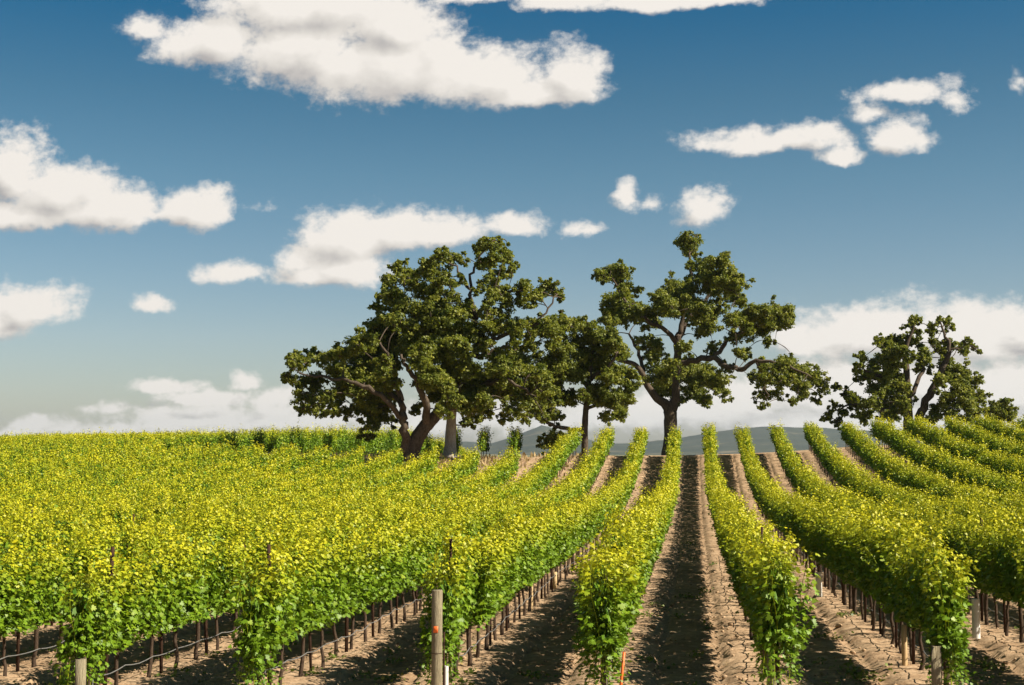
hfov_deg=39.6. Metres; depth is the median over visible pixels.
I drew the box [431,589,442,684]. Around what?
wooden post
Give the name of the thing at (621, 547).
grapevine
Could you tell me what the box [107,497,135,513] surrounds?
grapevine
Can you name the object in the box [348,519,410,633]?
grapevine
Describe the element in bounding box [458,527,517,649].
grapevine
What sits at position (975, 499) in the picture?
grapevine
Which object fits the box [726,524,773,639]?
grapevine
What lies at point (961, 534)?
grapevine
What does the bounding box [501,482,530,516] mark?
grapevine
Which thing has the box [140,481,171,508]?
grapevine
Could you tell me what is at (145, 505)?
grapevine
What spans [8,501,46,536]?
grapevine
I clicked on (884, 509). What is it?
grapevine
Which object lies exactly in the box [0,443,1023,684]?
ground
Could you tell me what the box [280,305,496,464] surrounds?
oak tree
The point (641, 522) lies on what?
grapevine
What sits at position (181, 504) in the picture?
grapevine
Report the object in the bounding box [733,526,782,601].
grapevine
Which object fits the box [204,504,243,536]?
grapevine
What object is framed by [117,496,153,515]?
grapevine
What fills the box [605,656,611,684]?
wooden post
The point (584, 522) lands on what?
grapevine
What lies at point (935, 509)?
grapevine
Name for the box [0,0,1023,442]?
sky
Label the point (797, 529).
grapevine
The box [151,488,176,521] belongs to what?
grapevine
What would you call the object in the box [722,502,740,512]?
grapevine
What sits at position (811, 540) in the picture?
grapevine
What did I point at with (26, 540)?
grapevine
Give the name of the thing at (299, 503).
grapevine
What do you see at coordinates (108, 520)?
grapevine
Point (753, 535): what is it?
grapevine
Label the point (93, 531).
grapevine
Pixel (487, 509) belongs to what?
grapevine
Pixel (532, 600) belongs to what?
wooden stake
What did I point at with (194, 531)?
grapevine
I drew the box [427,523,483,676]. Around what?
grapevine
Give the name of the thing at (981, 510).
grapevine
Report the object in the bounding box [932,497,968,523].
grapevine
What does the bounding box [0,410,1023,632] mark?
distant vines
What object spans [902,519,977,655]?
grapevine
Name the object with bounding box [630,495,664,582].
grapevine
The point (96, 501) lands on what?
grapevine
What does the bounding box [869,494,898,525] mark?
grapevine
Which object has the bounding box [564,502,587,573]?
grapevine
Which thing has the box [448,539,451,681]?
trellis stake
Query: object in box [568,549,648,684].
grapevine
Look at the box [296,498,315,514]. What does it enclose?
grapevine
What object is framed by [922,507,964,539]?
grapevine
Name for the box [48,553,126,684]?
grapevine
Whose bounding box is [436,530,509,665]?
grapevine
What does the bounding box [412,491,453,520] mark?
grapevine
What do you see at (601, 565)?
grapevine
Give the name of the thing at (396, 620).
trellis stake
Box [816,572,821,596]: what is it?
grow tube
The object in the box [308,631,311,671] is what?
trellis stake
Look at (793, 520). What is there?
grapevine
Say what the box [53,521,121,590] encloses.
grapevine
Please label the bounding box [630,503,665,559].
grapevine
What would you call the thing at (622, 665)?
marker stake
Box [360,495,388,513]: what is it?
grapevine
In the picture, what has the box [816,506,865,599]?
grapevine
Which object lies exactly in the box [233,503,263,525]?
grapevine
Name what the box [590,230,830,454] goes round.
oak tree
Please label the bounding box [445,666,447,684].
grow tube
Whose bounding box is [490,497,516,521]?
grapevine
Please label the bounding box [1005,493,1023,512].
grapevine
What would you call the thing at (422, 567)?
grapevine
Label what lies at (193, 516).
grapevine
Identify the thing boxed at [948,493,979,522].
grapevine
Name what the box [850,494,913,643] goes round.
grapevine
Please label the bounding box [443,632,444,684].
metal rod
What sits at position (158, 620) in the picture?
grapevine
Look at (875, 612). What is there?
drip hose
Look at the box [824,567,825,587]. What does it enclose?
trellis stake
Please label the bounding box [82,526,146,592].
grapevine
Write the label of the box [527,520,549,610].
grapevine
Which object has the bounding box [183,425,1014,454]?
hills
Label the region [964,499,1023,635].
grapevine
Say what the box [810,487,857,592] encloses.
grapevine
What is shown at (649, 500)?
grapevine
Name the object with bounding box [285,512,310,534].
grapevine
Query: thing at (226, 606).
grapevine
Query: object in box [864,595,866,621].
trellis stake
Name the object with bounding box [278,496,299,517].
grapevine
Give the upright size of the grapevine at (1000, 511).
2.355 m
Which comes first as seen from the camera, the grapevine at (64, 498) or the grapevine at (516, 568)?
the grapevine at (516, 568)
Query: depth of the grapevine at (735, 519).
33.88 m
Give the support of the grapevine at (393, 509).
on the ground at (691, 519)
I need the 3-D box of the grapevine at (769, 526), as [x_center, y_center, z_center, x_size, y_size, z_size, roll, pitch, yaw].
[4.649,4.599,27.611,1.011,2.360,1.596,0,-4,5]
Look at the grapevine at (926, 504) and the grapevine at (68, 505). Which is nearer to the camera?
the grapevine at (68, 505)
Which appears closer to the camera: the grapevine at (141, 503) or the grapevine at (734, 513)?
the grapevine at (734, 513)
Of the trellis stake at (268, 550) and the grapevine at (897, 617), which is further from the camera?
the grapevine at (897, 617)
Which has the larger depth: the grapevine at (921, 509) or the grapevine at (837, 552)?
the grapevine at (921, 509)
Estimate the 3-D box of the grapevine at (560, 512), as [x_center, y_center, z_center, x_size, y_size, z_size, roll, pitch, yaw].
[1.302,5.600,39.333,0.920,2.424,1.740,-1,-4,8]
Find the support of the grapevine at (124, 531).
on the ground at (691, 519)
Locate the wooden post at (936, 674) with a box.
[931,645,941,684]
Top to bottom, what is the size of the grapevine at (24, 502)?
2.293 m
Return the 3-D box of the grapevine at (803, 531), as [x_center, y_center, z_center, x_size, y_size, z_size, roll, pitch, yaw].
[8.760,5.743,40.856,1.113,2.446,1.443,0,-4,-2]
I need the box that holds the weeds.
[13,541,1019,684]
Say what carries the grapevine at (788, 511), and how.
on the ground at (691, 519)
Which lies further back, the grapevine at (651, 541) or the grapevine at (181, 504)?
the grapevine at (181, 504)
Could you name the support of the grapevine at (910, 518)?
on the ground at (691, 519)
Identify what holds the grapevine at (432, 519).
on the ground at (691, 519)
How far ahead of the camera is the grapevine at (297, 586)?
21.18 m
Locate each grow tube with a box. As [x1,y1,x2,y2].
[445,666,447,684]
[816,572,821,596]
[971,598,979,638]
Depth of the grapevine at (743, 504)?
35.33 m
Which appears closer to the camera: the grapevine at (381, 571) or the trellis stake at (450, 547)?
the trellis stake at (450, 547)
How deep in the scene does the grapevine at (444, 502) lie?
48.61 m
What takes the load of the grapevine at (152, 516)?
on the ground at (691, 519)
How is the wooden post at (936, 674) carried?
on the ground at (691, 519)
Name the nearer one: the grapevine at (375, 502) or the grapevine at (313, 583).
the grapevine at (313, 583)
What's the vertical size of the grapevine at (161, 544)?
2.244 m
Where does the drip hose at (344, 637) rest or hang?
on the ground at (691, 519)
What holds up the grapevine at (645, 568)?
on the ground at (691, 519)
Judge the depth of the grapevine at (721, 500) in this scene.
47.19 m
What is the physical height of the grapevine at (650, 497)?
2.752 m
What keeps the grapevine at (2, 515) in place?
on the ground at (691, 519)
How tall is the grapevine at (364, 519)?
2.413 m
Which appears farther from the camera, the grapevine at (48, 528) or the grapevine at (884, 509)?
the grapevine at (884, 509)
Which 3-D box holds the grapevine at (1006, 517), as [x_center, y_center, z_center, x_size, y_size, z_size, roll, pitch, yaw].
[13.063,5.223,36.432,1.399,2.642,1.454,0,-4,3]
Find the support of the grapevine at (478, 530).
on the ground at (691, 519)
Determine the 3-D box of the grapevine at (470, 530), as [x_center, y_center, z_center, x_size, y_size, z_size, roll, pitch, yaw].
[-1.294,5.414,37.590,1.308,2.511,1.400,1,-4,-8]
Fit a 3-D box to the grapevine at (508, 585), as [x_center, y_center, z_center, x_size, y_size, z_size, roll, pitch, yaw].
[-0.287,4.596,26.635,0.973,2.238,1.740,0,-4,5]
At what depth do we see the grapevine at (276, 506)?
45.57 m
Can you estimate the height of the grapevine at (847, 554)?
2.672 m
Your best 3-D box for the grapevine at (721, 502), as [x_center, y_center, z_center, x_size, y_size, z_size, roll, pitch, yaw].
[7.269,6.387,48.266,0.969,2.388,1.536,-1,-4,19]
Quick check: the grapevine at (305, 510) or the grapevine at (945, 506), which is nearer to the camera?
the grapevine at (305, 510)
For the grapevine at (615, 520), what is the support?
on the ground at (691, 519)
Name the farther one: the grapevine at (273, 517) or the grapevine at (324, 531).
the grapevine at (273, 517)
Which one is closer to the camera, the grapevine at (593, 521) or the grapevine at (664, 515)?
the grapevine at (664, 515)
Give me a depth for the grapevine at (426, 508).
45.02 m
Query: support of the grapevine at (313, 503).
on the ground at (691, 519)
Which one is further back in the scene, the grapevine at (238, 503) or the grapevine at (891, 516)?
the grapevine at (238, 503)
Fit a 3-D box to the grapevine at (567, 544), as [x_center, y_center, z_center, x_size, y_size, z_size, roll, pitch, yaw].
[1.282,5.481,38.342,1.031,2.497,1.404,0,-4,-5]
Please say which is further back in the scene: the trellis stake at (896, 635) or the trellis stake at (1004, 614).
the trellis stake at (1004, 614)
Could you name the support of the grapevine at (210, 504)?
on the ground at (691, 519)
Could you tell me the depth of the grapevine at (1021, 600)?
24.84 m
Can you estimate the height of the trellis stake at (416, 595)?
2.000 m
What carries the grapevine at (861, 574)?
on the ground at (691, 519)
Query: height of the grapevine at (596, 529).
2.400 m
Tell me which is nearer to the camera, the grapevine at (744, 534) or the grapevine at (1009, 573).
the grapevine at (1009, 573)
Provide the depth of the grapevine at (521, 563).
28.48 m
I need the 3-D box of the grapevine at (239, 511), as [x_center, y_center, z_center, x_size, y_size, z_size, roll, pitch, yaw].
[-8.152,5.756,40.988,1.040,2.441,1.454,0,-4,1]
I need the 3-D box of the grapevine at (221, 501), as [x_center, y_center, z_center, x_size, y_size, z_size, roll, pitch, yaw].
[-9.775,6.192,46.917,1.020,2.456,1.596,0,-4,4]
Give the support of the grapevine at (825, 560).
on the ground at (691, 519)
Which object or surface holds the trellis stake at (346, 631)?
on the ground at (691, 519)
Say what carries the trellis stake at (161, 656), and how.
on the ground at (691, 519)
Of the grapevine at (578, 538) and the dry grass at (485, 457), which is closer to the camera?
the grapevine at (578, 538)
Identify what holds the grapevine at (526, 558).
on the ground at (691, 519)
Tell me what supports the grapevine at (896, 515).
on the ground at (691, 519)
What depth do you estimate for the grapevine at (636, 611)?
22.28 m
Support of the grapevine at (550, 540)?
on the ground at (691, 519)
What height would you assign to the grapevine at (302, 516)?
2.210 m
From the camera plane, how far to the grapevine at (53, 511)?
40.50 m
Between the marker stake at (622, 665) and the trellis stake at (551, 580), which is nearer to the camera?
the marker stake at (622, 665)
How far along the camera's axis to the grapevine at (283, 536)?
28.85 m
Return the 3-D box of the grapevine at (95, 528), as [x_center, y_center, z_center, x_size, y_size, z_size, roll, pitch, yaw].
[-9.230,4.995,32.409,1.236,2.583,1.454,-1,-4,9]
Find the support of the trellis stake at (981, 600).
on the ground at (691, 519)
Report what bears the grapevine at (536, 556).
on the ground at (691, 519)
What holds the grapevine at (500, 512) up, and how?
on the ground at (691, 519)
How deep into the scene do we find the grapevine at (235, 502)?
49.18 m
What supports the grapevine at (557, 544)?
on the ground at (691, 519)
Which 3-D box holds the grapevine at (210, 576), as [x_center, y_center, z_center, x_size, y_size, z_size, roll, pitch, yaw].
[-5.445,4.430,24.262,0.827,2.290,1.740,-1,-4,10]
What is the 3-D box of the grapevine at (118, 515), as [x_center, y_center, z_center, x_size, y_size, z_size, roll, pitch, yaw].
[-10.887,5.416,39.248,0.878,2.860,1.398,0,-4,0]
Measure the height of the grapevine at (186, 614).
2.358 m
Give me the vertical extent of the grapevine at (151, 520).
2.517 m
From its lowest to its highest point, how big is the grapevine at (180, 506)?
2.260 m
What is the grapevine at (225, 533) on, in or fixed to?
on the ground at (691, 519)
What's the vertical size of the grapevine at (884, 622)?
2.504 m
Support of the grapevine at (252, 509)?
on the ground at (691, 519)
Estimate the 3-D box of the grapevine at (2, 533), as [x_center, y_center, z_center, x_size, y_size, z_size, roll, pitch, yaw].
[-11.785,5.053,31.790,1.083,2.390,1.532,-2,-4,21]
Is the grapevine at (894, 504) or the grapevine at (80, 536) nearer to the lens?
the grapevine at (80, 536)
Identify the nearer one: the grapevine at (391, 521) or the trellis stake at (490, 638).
the trellis stake at (490, 638)
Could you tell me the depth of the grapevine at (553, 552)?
34.98 m
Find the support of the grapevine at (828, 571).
on the ground at (691, 519)
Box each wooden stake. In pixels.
[531,587,532,609]
[553,572,556,588]
[901,625,907,665]
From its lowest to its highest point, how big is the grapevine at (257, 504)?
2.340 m
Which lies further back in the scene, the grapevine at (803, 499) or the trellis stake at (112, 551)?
the grapevine at (803, 499)
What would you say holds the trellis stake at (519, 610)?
on the ground at (691, 519)
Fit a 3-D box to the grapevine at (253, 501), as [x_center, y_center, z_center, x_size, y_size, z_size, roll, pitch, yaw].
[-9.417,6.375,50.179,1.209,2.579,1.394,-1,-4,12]
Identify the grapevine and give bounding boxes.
[0,492,23,511]
[0,492,35,516]
[0,500,19,519]
[0,500,50,635]
[0,501,35,546]
[0,508,23,527]
[0,518,12,543]
[0,521,71,667]
[0,532,28,582]
[0,539,57,676]
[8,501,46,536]
[10,506,66,544]
[12,497,35,510]
[12,535,102,657]
[14,498,58,517]
[22,526,81,627]
[26,490,51,508]
[30,513,74,538]
[32,493,68,514]
[32,510,58,532]
[38,496,77,526]
[40,515,95,622]
[47,504,101,554]
[48,487,69,508]
[48,489,86,508]
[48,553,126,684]
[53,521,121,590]
[54,492,76,514]
[60,491,97,511]
[61,493,93,523]
[61,505,110,532]
[67,498,115,525]
[69,499,119,548]
[76,493,110,510]
[78,549,162,684]
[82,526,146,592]
[84,496,121,517]
[86,504,127,529]
[89,504,140,569]
[96,486,129,508]
[103,490,134,530]
[103,511,153,554]
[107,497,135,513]
[113,491,138,510]
[114,516,166,635]
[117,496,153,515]
[122,506,158,531]
[122,519,164,539]
[127,502,168,527]
[127,518,193,677]
[129,498,162,515]
[138,531,211,667]
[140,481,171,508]
[140,526,186,562]
[143,505,175,537]
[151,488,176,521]
[153,520,205,556]
[154,498,196,535]
[159,498,187,512]
[164,511,218,568]
[167,482,202,509]
[170,509,204,534]
[172,500,192,520]
[173,534,225,659]
[175,502,202,516]
[180,495,220,513]
[184,505,236,611]
[188,488,238,538]
[197,532,252,649]
[203,494,235,514]
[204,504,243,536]
[213,500,247,522]
[215,489,242,511]
[216,534,262,642]
[218,503,267,543]
[218,517,253,552]
[223,543,297,684]
[224,493,252,512]
[230,487,264,512]
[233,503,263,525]
[233,509,290,591]
[235,494,271,521]
[243,500,275,547]
[244,508,302,557]
[247,493,270,512]
[251,505,285,518]
[255,495,290,535]
[256,518,314,554]
[256,541,315,684]
[260,490,302,537]
[265,499,288,513]
[269,532,338,676]
[275,492,312,518]
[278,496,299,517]
[280,518,323,544]
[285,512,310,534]
[290,516,346,558]
[294,509,316,527]
[295,508,361,666]
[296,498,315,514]
[298,502,331,525]
[303,496,322,513]
[303,526,368,656]
[306,508,350,545]
[307,494,332,508]
[307,504,362,544]
[311,498,341,520]
[322,493,351,522]
[323,487,357,522]
[327,517,385,648]
[334,512,363,535]
[336,486,370,518]
[341,503,393,533]
[344,505,380,538]
[344,520,395,641]
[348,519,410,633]
[349,500,373,517]
[350,492,383,514]
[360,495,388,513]
[363,514,413,627]
[367,489,395,511]
[370,496,399,533]
[373,499,409,528]
[378,494,421,537]
[387,505,429,621]
[388,500,419,521]
[389,513,437,614]
[397,508,448,610]
[404,499,429,524]
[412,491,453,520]
[413,549,471,684]
[414,502,435,520]
[414,504,450,602]
[418,497,461,586]
[427,493,453,511]
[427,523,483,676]
[436,493,473,541]
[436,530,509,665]
[437,513,469,548]
[439,500,484,543]
[439,535,507,657]
[449,501,482,538]
[455,485,497,545]
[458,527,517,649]
[463,498,496,537]
[470,527,520,640]
[472,495,496,523]
[478,491,508,521]
[478,499,509,529]
[483,499,528,634]
[485,507,539,622]
[488,492,518,520]
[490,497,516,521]
[490,516,526,627]
[498,510,548,615]
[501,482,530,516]
[508,501,526,518]
[523,514,551,606]
[525,504,562,597]
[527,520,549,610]
[528,497,558,601]
[530,501,571,589]
[530,509,565,593]
[548,495,584,579]
[548,501,575,582]
[550,499,577,571]
[555,499,583,575]
[558,498,594,568]
[563,483,597,561]
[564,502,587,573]
[565,491,595,567]
[567,493,597,561]
[567,532,654,616]
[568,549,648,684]
[571,533,642,628]
[573,494,603,558]
[581,496,597,554]
[581,541,649,669]
[592,502,656,632]
[594,502,643,597]
[595,495,662,614]
[596,523,652,608]
[601,508,656,628]
[608,491,664,608]
[618,492,657,604]
[629,508,660,559]
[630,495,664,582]
[630,502,666,587]
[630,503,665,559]
[635,484,668,537]
[635,506,671,557]
[638,484,669,575]
[642,484,665,534]
[644,494,663,553]
[645,496,667,566]
[649,494,668,558]
[709,485,744,525]
[710,498,748,532]
[710,507,757,566]
[711,496,735,523]
[711,497,746,549]
[711,500,770,605]
[718,498,750,550]
[718,507,760,541]
[719,518,777,584]
[721,507,755,534]
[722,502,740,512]
[723,492,754,536]
[723,520,777,621]
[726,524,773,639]
[727,510,771,574]
[727,519,774,556]
[728,522,752,614]
[729,527,800,636]
[730,531,793,651]
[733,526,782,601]
[734,521,786,662]
[740,544,785,668]
[742,533,825,684]
[783,483,807,560]
[785,487,818,562]
[787,494,813,562]
[789,503,820,567]
[793,496,821,567]
[793,500,835,576]
[795,499,827,571]
[797,487,836,571]
[797,503,811,571]
[799,503,842,586]
[809,499,836,589]
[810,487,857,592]
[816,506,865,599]
[817,495,847,597]
[820,501,870,608]
[822,492,862,604]
[833,499,878,619]
[835,517,874,613]
[841,497,900,624]
[842,493,903,630]
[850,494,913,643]
[852,501,880,522]
[853,518,925,653]
[856,512,905,636]
[859,500,889,522]
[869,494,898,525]
[872,494,899,525]
[882,538,927,660]
[884,494,920,528]
[884,497,908,520]
[889,513,942,669]
[893,501,929,527]
[894,487,943,536]
[894,499,950,536]
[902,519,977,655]
[904,511,948,552]
[910,544,980,684]
[919,489,952,517]
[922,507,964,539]
[925,517,949,553]
[927,489,962,516]
[929,499,974,575]
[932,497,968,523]
[941,485,966,513]
[947,495,979,613]
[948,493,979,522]
[948,514,991,617]
[951,493,984,522]
[956,489,996,519]
[957,517,1008,624]
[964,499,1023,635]
[970,505,1014,628]
[971,502,1000,523]
[974,501,1006,523]
[986,504,1014,532]
[993,505,1023,532]
[993,510,1023,642]
[994,501,1023,533]
[1003,487,1023,543]
[1004,492,1023,510]
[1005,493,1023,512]
[1009,525,1023,608]
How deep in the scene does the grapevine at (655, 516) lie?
34.40 m
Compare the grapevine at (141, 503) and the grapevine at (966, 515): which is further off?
the grapevine at (141, 503)
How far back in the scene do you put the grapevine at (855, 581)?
29.05 m
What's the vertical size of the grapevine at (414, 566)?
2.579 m
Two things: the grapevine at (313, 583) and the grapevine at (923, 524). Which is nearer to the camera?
the grapevine at (313, 583)
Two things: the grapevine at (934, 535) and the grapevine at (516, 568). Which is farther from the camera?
the grapevine at (934, 535)
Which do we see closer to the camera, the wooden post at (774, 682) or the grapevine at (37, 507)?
the wooden post at (774, 682)
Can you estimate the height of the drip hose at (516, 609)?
0.490 m
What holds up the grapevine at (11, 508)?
on the ground at (691, 519)
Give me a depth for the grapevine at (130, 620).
20.98 m
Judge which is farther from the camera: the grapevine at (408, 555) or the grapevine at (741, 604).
the grapevine at (408, 555)
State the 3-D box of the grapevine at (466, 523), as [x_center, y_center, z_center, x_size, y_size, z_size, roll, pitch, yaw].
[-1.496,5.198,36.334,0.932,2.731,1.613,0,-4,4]
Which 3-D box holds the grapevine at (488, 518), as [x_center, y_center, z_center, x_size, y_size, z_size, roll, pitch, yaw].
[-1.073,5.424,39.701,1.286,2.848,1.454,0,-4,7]
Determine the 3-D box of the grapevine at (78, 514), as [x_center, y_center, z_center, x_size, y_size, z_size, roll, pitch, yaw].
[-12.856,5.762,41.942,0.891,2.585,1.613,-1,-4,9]
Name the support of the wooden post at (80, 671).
on the ground at (691, 519)
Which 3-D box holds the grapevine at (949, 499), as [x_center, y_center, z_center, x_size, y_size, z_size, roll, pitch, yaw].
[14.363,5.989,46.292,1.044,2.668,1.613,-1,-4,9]
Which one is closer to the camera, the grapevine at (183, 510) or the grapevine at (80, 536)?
the grapevine at (80, 536)
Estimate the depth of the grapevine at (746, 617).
29.45 m
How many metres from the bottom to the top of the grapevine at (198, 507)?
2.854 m
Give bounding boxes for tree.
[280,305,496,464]
[367,235,577,457]
[531,309,644,455]
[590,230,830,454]
[819,314,993,438]
[983,397,1019,423]
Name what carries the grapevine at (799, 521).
on the ground at (691, 519)
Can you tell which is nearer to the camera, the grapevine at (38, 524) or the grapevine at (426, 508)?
the grapevine at (38, 524)
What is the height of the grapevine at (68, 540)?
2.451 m
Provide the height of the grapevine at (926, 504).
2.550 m
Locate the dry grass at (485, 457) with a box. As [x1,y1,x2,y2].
[333,452,581,481]
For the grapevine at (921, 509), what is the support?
on the ground at (691, 519)
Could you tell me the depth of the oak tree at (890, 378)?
119.31 m
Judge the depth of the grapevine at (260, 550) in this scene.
27.66 m
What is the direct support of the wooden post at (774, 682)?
on the ground at (691, 519)
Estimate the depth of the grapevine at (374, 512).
37.66 m
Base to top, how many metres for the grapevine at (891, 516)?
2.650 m
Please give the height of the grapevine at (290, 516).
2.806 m
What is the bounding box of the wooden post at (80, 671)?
[75,658,86,684]
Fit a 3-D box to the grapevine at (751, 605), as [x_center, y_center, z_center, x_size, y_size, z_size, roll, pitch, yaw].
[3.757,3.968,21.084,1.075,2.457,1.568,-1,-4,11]
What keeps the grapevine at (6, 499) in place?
on the ground at (691, 519)
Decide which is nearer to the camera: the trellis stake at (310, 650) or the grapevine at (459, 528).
the trellis stake at (310, 650)
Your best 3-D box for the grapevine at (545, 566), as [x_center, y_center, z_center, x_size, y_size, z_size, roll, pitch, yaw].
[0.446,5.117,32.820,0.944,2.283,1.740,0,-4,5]
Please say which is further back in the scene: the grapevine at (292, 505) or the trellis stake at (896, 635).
the grapevine at (292, 505)
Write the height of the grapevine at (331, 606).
2.731 m
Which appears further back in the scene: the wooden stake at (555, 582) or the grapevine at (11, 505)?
the grapevine at (11, 505)
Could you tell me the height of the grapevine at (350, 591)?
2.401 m
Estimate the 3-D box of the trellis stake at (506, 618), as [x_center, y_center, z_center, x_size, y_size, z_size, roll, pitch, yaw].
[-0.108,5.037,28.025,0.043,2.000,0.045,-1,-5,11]
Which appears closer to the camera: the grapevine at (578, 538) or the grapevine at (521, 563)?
the grapevine at (521, 563)
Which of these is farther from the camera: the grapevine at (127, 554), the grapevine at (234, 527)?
the grapevine at (234, 527)
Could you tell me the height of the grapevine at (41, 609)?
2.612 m
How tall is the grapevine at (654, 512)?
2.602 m
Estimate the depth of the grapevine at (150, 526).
34.73 m
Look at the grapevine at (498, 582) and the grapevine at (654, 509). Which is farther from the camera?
the grapevine at (654, 509)
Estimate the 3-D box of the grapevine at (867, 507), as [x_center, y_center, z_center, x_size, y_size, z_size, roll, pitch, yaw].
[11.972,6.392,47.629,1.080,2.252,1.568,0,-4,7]
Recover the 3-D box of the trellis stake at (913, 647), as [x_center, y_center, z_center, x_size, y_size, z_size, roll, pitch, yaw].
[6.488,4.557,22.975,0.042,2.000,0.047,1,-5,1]
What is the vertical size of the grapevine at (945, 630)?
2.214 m
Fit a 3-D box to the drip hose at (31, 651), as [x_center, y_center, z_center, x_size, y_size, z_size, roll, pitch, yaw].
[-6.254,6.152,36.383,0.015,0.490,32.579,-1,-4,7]
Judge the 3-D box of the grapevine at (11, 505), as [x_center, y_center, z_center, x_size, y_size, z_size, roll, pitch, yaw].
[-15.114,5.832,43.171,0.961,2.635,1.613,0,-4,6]
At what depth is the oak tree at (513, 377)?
98.65 m
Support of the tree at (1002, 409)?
on the ground at (691, 519)
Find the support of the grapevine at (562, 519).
on the ground at (691, 519)
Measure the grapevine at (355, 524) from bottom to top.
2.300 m
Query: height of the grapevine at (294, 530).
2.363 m
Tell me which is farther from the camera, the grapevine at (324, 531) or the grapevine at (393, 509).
the grapevine at (393, 509)
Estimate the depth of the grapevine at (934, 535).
33.58 m
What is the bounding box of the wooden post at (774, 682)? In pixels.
[767,653,776,684]
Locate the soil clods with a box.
[0,550,1022,684]
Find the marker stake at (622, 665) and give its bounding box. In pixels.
[619,652,624,684]
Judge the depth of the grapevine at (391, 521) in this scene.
38.90 m
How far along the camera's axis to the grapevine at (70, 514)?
35.86 m
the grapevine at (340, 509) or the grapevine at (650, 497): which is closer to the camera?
the grapevine at (340, 509)
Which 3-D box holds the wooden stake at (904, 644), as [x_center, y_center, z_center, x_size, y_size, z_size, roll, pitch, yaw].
[6.319,5.047,22.885,0.085,0.989,0.085,1,-4,-15]
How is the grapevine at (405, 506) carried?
on the ground at (691, 519)
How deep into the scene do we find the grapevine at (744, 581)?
22.21 m
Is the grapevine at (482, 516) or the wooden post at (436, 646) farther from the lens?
the grapevine at (482, 516)
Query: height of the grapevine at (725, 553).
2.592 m
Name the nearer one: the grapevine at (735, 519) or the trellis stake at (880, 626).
the trellis stake at (880, 626)
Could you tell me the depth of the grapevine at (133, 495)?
52.14 m
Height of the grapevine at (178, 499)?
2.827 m
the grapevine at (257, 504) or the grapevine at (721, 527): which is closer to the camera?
the grapevine at (721, 527)
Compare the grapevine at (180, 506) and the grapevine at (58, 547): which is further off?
the grapevine at (180, 506)
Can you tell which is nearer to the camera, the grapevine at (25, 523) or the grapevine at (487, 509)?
the grapevine at (25, 523)
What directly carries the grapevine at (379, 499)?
on the ground at (691, 519)
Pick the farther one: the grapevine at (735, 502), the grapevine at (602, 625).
the grapevine at (735, 502)
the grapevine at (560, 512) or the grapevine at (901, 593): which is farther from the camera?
the grapevine at (560, 512)
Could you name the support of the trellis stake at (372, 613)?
on the ground at (691, 519)
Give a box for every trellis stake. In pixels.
[16,574,20,671]
[103,547,114,684]
[159,570,162,673]
[204,619,207,653]
[267,544,271,684]
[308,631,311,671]
[345,550,348,651]
[371,602,373,636]
[395,591,397,623]
[415,585,417,612]
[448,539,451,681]
[489,619,491,644]
[505,605,507,630]
[518,590,520,618]
[540,514,542,598]
[550,568,552,591]
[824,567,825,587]
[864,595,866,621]
[879,604,881,633]
[895,620,897,647]
[912,628,914,663]
[980,518,982,620]
[1003,569,1005,631]
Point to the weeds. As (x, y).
(651, 658)
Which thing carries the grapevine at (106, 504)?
on the ground at (691, 519)
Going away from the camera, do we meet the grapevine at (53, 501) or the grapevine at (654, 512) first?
the grapevine at (654, 512)
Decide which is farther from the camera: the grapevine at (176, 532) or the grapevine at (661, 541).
the grapevine at (661, 541)
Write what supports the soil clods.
on the ground at (691, 519)
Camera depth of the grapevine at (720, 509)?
39.61 m
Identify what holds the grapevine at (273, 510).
on the ground at (691, 519)
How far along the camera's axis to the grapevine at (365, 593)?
25.45 m
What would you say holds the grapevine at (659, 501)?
on the ground at (691, 519)
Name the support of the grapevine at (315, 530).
on the ground at (691, 519)
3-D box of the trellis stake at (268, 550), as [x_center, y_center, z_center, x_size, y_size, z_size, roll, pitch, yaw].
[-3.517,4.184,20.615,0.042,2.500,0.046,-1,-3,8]
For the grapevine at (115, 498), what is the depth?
50.94 m
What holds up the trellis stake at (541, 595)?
on the ground at (691, 519)
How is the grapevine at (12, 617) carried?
on the ground at (691, 519)
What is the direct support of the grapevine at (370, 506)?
on the ground at (691, 519)
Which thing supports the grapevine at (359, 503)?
on the ground at (691, 519)
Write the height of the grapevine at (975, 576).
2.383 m
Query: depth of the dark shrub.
106.01 m
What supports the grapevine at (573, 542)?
on the ground at (691, 519)
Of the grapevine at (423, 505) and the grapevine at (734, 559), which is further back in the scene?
the grapevine at (423, 505)
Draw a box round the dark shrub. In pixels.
[536,427,564,455]
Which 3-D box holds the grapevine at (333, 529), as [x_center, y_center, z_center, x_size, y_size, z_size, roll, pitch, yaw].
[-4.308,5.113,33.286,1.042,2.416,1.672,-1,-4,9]
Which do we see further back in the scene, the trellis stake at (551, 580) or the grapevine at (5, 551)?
the trellis stake at (551, 580)
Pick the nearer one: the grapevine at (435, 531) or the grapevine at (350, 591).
the grapevine at (350, 591)
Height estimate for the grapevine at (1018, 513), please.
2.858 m
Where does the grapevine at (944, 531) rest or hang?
on the ground at (691, 519)
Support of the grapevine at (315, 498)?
on the ground at (691, 519)
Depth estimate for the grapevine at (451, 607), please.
20.72 m
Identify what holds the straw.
on the ground at (691, 519)
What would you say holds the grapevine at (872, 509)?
on the ground at (691, 519)
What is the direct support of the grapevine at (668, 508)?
on the ground at (691, 519)
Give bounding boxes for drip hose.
[0,634,82,659]
[92,625,240,684]
[263,594,430,680]
[449,549,589,664]
[799,550,942,667]
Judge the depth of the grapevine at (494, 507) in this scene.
43.87 m
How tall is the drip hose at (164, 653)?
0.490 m
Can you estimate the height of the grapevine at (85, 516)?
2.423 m
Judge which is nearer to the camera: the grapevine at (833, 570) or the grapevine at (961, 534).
the grapevine at (961, 534)
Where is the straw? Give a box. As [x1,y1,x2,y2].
[21,539,1011,684]
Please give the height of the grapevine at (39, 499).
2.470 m

